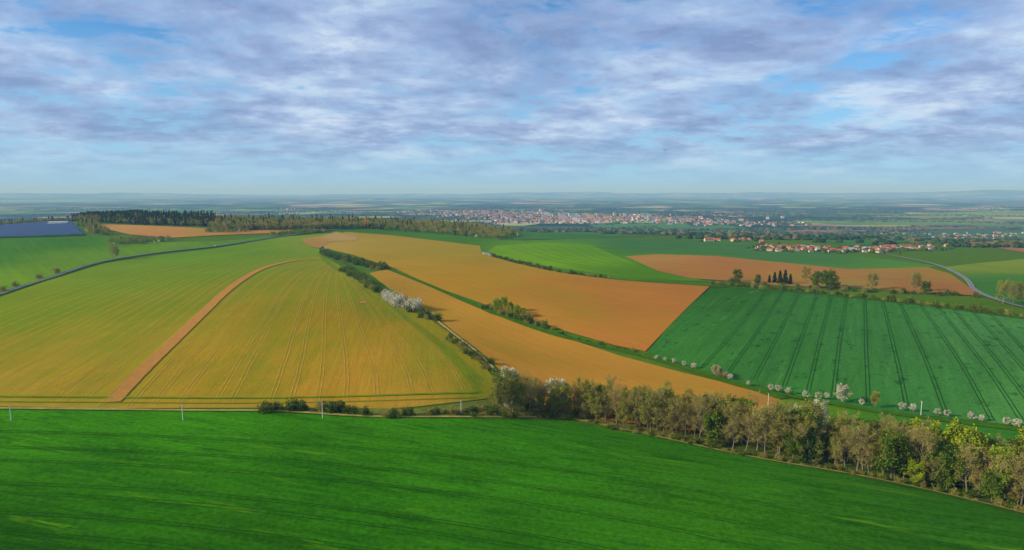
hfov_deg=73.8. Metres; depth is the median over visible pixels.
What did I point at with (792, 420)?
budding tree
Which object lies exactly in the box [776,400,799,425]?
bare deciduous tree
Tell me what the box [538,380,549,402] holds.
bare deciduous tree
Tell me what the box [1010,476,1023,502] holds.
budding tree
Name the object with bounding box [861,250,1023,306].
country road
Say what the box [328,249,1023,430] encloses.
grass strip
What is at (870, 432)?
bare deciduous tree
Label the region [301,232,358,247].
bare earth patch
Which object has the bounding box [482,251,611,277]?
hedgerow
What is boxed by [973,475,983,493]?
budding tree
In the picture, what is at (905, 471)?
budding tree
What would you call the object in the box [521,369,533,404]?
bare deciduous tree
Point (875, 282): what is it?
bare deciduous tree
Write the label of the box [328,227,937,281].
cereal field
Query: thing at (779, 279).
spruce tree
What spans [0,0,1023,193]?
sky
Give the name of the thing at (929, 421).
bare deciduous tree
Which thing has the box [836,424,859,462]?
bare deciduous tree
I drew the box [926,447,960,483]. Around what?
leafy tree
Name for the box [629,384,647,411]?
budding tree
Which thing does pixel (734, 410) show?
budding tree
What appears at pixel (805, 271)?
budding tree
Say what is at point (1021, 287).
budding tree
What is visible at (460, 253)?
orange soil field
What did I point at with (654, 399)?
bare deciduous tree
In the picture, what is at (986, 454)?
bare deciduous tree
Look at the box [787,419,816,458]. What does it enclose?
bare deciduous tree
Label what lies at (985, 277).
cereal field
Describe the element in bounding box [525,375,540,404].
bare deciduous tree
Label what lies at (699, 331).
winter cereal field
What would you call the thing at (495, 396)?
budding tree
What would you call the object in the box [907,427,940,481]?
bare deciduous tree
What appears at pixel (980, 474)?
bare deciduous tree
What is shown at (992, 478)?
leafy tree
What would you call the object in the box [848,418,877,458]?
leafy tree
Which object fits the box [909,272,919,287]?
bare deciduous tree
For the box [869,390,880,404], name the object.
budding tree
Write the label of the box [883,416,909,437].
bare deciduous tree
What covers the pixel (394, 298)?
hedgerow
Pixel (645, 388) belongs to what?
budding tree
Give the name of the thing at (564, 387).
budding tree
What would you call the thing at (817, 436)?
bare deciduous tree
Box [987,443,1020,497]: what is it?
willow tree
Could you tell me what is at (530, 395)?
bare deciduous tree
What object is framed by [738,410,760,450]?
bare deciduous tree
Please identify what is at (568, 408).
budding tree
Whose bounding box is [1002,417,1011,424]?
blossoming fruit tree
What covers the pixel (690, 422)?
bare deciduous tree
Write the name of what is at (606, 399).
bare deciduous tree
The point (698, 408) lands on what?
bare deciduous tree
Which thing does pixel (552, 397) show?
budding tree
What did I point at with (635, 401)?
bare deciduous tree
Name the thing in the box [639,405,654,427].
budding tree
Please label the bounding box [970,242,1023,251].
ploughed field
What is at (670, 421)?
bare deciduous tree
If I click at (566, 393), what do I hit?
bare deciduous tree
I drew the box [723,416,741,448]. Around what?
bare deciduous tree
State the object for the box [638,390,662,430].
budding tree
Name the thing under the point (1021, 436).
willow tree
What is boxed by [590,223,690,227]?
cereal field
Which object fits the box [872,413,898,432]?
bare deciduous tree
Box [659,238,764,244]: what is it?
cereal field
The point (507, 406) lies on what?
blossoming cherry tree
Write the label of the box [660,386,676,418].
budding tree
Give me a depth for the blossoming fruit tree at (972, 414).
341.51 m
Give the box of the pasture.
[776,399,1020,445]
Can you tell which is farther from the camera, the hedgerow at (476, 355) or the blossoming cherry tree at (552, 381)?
the hedgerow at (476, 355)
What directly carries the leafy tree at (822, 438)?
on the ground at (920, 202)
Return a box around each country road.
[0,227,352,295]
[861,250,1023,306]
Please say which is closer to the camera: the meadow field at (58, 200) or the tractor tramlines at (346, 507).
the tractor tramlines at (346, 507)
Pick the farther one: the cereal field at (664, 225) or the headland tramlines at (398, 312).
the cereal field at (664, 225)
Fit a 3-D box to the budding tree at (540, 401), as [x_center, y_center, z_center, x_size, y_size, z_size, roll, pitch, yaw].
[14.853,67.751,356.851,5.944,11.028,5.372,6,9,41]
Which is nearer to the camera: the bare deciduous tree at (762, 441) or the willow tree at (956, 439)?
the willow tree at (956, 439)
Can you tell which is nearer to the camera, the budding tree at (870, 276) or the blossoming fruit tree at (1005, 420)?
the blossoming fruit tree at (1005, 420)
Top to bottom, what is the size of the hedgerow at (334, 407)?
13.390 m
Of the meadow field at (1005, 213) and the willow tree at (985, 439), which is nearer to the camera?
the willow tree at (985, 439)
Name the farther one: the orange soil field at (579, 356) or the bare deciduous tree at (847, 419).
the orange soil field at (579, 356)
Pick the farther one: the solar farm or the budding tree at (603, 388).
the solar farm
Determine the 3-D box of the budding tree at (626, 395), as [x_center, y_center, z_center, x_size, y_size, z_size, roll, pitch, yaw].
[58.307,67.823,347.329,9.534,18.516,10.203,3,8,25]
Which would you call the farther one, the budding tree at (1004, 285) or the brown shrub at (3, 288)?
the brown shrub at (3, 288)
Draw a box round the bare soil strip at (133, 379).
[104,258,365,401]
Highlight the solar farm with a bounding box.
[0,220,83,235]
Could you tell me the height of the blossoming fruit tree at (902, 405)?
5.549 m
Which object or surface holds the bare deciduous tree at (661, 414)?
on the ground at (920, 202)
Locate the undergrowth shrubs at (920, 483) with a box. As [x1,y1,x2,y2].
[453,396,1023,511]
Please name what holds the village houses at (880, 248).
on the ground at (920, 202)
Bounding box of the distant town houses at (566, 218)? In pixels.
[389,210,807,226]
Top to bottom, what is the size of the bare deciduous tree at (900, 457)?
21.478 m
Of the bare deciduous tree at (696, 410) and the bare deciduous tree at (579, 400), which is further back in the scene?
the bare deciduous tree at (579, 400)
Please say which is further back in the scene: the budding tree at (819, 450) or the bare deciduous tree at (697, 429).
the bare deciduous tree at (697, 429)
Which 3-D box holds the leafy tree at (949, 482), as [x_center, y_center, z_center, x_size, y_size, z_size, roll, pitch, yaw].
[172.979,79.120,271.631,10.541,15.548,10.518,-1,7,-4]
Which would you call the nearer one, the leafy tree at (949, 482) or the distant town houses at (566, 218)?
the leafy tree at (949, 482)
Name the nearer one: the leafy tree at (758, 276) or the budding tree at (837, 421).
the budding tree at (837, 421)
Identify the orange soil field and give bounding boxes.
[323,232,708,350]
[370,268,780,432]
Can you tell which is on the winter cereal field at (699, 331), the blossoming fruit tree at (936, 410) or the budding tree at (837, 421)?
the blossoming fruit tree at (936, 410)
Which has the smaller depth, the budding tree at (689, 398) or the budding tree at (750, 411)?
the budding tree at (750, 411)
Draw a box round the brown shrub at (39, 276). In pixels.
[33,272,44,278]
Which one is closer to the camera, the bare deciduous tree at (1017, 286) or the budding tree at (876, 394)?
the budding tree at (876, 394)
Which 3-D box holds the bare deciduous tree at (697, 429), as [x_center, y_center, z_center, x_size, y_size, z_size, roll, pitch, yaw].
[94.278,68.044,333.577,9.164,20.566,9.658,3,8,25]
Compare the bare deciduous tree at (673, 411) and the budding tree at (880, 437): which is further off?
the bare deciduous tree at (673, 411)
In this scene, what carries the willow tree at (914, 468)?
on the ground at (920, 202)
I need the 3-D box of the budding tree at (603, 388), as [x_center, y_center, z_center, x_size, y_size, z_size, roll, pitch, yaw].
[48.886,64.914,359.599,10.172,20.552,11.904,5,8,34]
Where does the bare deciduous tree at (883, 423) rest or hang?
on the ground at (920, 202)
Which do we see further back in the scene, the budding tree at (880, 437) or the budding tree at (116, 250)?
the budding tree at (116, 250)
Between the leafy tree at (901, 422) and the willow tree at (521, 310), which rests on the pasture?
the leafy tree at (901, 422)
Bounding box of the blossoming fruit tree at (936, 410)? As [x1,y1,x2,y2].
[932,408,940,413]
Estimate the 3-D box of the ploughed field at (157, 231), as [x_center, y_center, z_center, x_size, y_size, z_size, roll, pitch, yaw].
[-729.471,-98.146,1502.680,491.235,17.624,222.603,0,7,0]
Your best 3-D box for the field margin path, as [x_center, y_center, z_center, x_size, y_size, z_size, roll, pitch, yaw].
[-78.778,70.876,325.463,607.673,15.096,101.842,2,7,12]
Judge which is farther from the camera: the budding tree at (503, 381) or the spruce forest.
the spruce forest
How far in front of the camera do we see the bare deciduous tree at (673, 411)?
328.76 m
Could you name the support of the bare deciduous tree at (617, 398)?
on the ground at (920, 202)
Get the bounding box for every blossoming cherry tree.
[499,365,519,382]
[503,395,514,407]
[546,378,564,396]
[807,398,828,422]
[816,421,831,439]
[834,384,852,400]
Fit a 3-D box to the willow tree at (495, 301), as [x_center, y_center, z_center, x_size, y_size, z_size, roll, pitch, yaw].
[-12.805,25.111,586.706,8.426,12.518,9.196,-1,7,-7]
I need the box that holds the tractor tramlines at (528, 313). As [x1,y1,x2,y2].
[352,240,765,419]
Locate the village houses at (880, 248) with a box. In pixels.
[113,199,1023,253]
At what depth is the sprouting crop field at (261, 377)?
465.64 m
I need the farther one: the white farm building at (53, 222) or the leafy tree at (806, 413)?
the white farm building at (53, 222)
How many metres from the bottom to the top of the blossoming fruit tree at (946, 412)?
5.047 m
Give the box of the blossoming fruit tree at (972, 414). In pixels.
[968,411,976,418]
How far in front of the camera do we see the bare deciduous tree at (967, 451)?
267.45 m
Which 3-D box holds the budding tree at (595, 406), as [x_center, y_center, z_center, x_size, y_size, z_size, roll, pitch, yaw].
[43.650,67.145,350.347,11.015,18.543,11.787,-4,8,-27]
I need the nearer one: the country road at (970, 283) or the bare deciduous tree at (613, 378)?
the bare deciduous tree at (613, 378)
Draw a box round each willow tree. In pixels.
[493,298,500,308]
[496,296,507,310]
[506,301,514,312]
[513,304,519,314]
[519,307,525,317]
[905,415,942,458]
[906,459,926,484]
[941,417,989,462]
[959,431,992,475]
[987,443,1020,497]
[1014,425,1023,444]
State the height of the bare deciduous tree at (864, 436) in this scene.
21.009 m
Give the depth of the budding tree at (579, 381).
361.16 m
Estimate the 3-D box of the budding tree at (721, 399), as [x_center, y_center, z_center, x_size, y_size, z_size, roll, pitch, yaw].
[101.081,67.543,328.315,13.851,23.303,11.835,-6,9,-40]
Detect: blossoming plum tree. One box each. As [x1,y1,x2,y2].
[711,365,722,375]
[721,371,728,377]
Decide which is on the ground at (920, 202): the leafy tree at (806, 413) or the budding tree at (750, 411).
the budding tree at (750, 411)
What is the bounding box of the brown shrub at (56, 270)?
[51,267,62,272]
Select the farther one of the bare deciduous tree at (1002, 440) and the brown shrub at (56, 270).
the brown shrub at (56, 270)
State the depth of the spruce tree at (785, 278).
783.59 m
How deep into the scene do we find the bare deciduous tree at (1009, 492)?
257.61 m
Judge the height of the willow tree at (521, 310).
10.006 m
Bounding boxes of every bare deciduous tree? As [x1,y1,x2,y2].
[106,243,115,257]
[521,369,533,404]
[522,380,538,412]
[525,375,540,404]
[531,379,546,410]
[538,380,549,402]
[556,380,574,410]
[570,379,580,411]
[575,397,584,414]
[598,391,613,421]
[604,374,623,401]
[606,381,626,423]
[606,389,621,420]
[624,391,644,426]
[628,390,648,422]
[650,386,669,429]
[656,406,674,432]
[663,393,691,433]
[663,415,674,434]
[675,404,693,437]
[682,412,693,432]
[687,397,706,437]
[690,398,714,438]
[691,392,715,434]
[705,391,727,423]
[711,387,733,410]
[719,425,728,441]
[722,401,741,444]
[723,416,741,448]
[732,402,751,442]
[735,416,751,445]
[736,391,767,423]
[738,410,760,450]
[745,406,767,449]
[756,401,781,453]
[758,432,766,449]
[764,407,796,456]
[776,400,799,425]
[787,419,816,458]
[802,421,825,448]
[827,409,860,450]
[829,423,861,466]
[830,443,843,462]
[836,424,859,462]
[842,419,874,470]
[853,429,874,469]
[856,421,885,464]
[861,441,874,472]
[865,437,878,469]
[871,271,880,287]
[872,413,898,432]
[876,420,894,456]
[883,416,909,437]
[886,433,911,477]
[903,419,934,476]
[904,424,931,458]
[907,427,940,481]
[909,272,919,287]
[917,430,943,480]
[920,456,943,487]
[921,415,941,426]
[951,438,985,489]
[972,468,983,496]
[977,457,991,474]
[980,445,993,473]
[981,451,1015,496]
[984,431,1008,459]
[997,473,1016,501]
[1004,450,1023,506]
[1006,279,1020,303]
[1012,452,1023,502]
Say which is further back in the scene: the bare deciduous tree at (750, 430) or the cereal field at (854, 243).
the cereal field at (854, 243)
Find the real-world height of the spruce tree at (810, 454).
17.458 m
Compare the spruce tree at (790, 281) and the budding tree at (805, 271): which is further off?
the budding tree at (805, 271)
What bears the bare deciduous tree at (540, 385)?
on the ground at (920, 202)
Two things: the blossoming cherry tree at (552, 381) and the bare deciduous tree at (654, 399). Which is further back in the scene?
the blossoming cherry tree at (552, 381)
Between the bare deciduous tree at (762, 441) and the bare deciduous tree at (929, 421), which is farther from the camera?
the bare deciduous tree at (762, 441)
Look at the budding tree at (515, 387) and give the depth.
346.70 m
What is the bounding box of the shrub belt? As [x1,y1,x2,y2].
[108,227,325,244]
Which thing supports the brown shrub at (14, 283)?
on the ground at (920, 202)
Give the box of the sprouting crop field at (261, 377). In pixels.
[0,233,494,407]
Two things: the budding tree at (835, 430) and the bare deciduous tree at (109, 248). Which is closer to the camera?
the budding tree at (835, 430)
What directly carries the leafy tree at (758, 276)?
on the ground at (920, 202)
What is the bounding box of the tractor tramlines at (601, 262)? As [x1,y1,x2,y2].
[508,246,691,278]
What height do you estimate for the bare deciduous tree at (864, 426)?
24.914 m
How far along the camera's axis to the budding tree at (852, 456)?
294.86 m
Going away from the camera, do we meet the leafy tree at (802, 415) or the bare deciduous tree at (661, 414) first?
the leafy tree at (802, 415)
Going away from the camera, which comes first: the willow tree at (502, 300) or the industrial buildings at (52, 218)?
the willow tree at (502, 300)
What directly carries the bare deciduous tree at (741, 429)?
on the ground at (920, 202)
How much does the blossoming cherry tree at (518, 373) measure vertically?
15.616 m
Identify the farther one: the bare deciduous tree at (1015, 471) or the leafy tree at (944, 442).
the leafy tree at (944, 442)
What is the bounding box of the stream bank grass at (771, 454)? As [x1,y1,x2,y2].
[277,389,1023,513]
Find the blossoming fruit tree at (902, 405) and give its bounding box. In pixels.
[899,402,905,408]
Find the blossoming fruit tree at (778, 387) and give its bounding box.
[775,385,781,390]
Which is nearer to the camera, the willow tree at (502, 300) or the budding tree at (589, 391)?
the budding tree at (589, 391)
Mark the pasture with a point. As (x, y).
(1005, 433)
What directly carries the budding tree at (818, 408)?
on the pasture
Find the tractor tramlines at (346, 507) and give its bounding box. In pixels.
[0,430,977,549]
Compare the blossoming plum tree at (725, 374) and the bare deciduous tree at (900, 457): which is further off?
the blossoming plum tree at (725, 374)
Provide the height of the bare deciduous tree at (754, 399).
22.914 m
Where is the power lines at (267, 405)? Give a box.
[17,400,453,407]
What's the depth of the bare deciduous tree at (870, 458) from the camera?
287.59 m
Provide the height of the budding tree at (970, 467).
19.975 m
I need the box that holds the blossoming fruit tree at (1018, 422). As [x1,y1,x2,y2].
[1012,418,1021,425]
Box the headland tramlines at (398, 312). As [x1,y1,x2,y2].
[0,249,483,402]
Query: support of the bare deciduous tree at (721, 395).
on the ground at (920, 202)
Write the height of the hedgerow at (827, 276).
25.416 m
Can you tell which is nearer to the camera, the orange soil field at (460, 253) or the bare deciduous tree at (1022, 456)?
the bare deciduous tree at (1022, 456)
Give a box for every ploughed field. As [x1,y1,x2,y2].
[100,224,295,237]
[626,254,980,295]
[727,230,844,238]
[884,226,1012,228]
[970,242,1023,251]
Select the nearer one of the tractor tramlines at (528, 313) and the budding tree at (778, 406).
the budding tree at (778, 406)
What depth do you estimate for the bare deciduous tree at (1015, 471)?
253.15 m
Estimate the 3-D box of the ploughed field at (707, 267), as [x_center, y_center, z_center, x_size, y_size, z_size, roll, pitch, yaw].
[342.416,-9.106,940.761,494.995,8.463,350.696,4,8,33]
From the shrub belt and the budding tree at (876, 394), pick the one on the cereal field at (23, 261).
the shrub belt
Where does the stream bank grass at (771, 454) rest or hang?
on the ground at (920, 202)
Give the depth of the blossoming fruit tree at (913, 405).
356.00 m
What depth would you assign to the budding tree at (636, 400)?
342.88 m
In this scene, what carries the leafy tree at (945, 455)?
on the ground at (920, 202)
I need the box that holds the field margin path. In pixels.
[0,407,1023,512]
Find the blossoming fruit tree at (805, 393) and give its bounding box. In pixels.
[802,390,809,396]
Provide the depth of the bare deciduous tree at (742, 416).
319.37 m
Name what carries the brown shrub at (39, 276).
on the ground at (920, 202)
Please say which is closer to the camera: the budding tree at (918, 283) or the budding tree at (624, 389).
the budding tree at (624, 389)
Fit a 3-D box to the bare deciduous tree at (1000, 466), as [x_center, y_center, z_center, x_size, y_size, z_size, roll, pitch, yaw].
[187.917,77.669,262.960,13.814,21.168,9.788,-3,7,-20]
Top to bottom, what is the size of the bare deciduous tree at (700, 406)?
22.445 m
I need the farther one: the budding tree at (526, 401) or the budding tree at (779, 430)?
the budding tree at (526, 401)
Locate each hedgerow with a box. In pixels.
[257,397,499,418]
[319,249,390,269]
[338,265,442,320]
[445,333,502,376]
[481,303,644,354]
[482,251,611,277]
[711,279,1023,316]
[728,268,979,297]
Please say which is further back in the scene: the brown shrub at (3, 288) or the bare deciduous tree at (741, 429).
the brown shrub at (3, 288)
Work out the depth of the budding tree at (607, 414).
355.50 m
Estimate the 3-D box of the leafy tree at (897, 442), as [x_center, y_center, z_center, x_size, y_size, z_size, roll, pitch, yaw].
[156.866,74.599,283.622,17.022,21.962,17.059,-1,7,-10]
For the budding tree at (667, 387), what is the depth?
343.41 m
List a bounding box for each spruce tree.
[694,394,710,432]
[772,272,776,281]
[776,270,783,282]
[782,269,787,283]
[787,274,792,283]
[800,426,820,464]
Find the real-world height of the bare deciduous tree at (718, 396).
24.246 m
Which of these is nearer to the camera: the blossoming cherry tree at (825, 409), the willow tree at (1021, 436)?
the willow tree at (1021, 436)
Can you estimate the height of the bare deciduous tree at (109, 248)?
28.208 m
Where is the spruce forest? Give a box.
[71,209,217,226]
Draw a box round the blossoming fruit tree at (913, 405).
[908,403,916,410]
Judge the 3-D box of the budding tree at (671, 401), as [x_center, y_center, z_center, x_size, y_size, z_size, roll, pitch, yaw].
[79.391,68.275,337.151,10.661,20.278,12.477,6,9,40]
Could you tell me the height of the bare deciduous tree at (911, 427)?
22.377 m
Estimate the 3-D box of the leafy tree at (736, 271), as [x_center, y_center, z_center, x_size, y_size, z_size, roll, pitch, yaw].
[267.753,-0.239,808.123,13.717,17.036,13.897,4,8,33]
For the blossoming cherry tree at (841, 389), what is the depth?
369.59 m
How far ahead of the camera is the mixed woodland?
1597.58 m
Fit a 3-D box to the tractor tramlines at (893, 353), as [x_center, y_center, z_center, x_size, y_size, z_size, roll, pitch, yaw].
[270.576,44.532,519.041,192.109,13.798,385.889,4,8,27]
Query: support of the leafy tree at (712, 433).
on the ground at (920, 202)
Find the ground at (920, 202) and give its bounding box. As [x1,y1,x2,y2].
[0,190,1023,513]
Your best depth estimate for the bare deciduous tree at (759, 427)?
309.18 m
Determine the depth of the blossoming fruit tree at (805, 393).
376.40 m
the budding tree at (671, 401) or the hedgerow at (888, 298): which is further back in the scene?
the hedgerow at (888, 298)
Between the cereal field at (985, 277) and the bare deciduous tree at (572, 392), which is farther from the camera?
the cereal field at (985, 277)
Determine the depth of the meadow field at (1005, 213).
6778.39 m
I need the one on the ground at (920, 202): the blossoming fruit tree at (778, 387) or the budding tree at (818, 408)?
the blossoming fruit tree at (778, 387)
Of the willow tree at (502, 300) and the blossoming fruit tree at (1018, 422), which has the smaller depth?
the blossoming fruit tree at (1018, 422)
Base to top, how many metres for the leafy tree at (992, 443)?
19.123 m
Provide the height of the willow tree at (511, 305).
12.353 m
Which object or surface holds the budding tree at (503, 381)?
on the ground at (920, 202)
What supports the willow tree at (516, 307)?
on the ground at (920, 202)
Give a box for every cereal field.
[0,234,290,289]
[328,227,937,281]
[506,225,747,238]
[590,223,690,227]
[647,286,1023,425]
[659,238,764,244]
[813,233,1023,245]
[947,259,1023,305]
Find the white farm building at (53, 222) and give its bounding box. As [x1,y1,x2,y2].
[48,221,68,223]
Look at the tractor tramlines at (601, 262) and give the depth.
1030.68 m
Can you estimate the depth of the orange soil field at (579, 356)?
455.79 m
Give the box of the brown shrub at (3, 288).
[0,286,8,291]
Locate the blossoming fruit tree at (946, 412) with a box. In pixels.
[944,409,951,415]
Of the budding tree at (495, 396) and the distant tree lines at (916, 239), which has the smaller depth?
the budding tree at (495, 396)
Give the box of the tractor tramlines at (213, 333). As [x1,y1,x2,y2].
[0,244,468,405]
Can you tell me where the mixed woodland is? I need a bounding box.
[76,213,519,239]
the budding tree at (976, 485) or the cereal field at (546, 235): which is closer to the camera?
the budding tree at (976, 485)
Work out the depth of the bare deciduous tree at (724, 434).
316.48 m
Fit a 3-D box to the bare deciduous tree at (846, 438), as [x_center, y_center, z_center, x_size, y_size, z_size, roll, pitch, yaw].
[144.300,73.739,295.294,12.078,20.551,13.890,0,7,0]
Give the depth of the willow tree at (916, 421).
291.43 m
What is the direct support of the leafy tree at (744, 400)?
on the ground at (920, 202)
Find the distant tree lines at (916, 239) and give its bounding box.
[0,204,1023,247]
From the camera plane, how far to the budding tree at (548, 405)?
360.34 m
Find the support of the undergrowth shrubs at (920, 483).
on the ground at (920, 202)
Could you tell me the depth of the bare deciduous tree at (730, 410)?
317.98 m
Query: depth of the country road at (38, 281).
1046.21 m
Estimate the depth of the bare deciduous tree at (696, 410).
327.96 m
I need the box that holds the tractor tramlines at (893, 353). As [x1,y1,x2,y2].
[700,290,1023,423]
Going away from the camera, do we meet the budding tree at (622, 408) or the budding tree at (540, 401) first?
the budding tree at (622, 408)
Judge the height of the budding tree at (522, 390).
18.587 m
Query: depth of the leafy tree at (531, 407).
358.11 m
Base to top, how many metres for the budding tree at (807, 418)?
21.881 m
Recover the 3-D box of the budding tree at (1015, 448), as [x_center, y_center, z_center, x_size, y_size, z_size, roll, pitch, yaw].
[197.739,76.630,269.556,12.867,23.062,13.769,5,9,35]
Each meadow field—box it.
[0,200,129,201]
[488,242,702,280]
[792,220,1023,224]
[871,211,1023,217]
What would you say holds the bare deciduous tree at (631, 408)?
on the ground at (920, 202)
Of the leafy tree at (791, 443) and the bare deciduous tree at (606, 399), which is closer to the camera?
the leafy tree at (791, 443)
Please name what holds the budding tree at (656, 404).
on the ground at (920, 202)
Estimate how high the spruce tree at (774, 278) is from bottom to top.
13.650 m
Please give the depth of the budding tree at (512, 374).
355.94 m
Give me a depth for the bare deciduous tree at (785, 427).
304.26 m
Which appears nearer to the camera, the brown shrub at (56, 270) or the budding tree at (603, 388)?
the budding tree at (603, 388)
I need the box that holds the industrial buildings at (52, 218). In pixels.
[0,215,78,224]
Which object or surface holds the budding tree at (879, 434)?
on the ground at (920, 202)
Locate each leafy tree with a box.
[525,397,535,410]
[583,379,608,409]
[701,408,727,443]
[726,395,753,433]
[733,268,742,278]
[754,274,760,280]
[781,430,807,459]
[789,404,818,446]
[794,407,817,428]
[818,433,831,452]
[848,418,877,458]
[870,429,913,477]
[893,420,912,436]
[914,440,955,483]
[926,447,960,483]
[929,454,966,489]
[934,434,955,449]
[938,442,982,488]
[977,469,1010,500]
[986,437,1006,465]
[1006,434,1023,450]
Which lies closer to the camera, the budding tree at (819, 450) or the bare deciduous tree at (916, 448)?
the bare deciduous tree at (916, 448)
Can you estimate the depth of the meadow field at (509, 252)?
1107.30 m
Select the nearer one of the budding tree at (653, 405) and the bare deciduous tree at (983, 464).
the bare deciduous tree at (983, 464)
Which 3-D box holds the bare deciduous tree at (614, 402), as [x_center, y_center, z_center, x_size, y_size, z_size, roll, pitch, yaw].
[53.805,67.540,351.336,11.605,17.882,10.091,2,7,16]
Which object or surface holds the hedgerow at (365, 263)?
on the ground at (920, 202)
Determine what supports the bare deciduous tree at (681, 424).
on the ground at (920, 202)
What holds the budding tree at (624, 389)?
on the ground at (920, 202)
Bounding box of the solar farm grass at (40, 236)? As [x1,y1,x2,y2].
[0,221,84,237]
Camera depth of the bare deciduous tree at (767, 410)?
307.98 m
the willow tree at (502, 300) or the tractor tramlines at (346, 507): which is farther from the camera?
the willow tree at (502, 300)
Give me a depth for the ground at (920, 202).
9398.37 m
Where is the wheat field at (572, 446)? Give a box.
[0,409,1023,549]
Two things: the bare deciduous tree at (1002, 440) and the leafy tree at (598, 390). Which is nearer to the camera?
the bare deciduous tree at (1002, 440)
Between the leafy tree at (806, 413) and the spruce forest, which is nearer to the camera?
the leafy tree at (806, 413)
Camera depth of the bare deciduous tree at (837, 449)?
293.12 m
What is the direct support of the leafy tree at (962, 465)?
on the ground at (920, 202)
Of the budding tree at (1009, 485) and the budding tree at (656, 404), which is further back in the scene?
the budding tree at (656, 404)
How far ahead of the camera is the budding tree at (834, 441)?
296.71 m
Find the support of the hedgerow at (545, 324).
on the ground at (920, 202)
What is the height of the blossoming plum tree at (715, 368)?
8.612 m
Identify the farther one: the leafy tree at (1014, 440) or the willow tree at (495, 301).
the willow tree at (495, 301)
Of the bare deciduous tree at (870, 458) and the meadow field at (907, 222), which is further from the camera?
the meadow field at (907, 222)
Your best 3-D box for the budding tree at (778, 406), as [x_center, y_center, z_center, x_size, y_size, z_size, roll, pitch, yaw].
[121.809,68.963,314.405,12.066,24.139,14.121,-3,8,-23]
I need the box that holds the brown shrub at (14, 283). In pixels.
[11,281,20,286]
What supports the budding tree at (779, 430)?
on the ground at (920, 202)
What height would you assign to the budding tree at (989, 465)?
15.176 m
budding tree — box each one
[111,245,119,257]
[488,370,509,410]
[490,383,507,412]
[501,367,520,390]
[504,378,521,410]
[508,380,526,411]
[513,377,528,407]
[535,395,544,412]
[545,385,560,408]
[547,388,561,415]
[550,379,571,414]
[561,397,572,413]
[574,376,594,412]
[580,381,598,417]
[587,389,605,419]
[595,379,612,413]
[605,402,613,417]
[615,401,630,425]
[618,384,636,416]
[619,391,633,421]
[628,389,650,425]
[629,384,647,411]
[635,383,654,408]
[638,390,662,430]
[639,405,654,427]
[645,390,663,426]
[653,380,675,417]
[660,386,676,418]
[662,393,682,430]
[680,388,701,418]
[709,392,733,432]
[721,401,745,441]
[748,408,769,445]
[762,398,790,444]
[767,409,791,453]
[777,411,795,441]
[790,414,818,442]
[801,266,811,280]
[801,397,825,430]
[808,438,825,459]
[824,413,850,444]
[825,434,844,463]
[832,412,850,438]
[847,443,865,465]
[865,272,878,289]
[866,425,901,474]
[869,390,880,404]
[869,425,885,453]
[895,443,918,477]
[911,273,922,288]
[952,445,981,490]
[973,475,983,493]
[983,458,1003,483]
[994,279,1012,303]
[999,441,1023,484]
[1004,473,1017,498]
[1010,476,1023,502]
[1013,281,1023,304]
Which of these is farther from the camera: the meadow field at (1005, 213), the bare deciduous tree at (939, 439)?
the meadow field at (1005, 213)
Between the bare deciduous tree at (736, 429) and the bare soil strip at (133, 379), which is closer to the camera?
the bare deciduous tree at (736, 429)

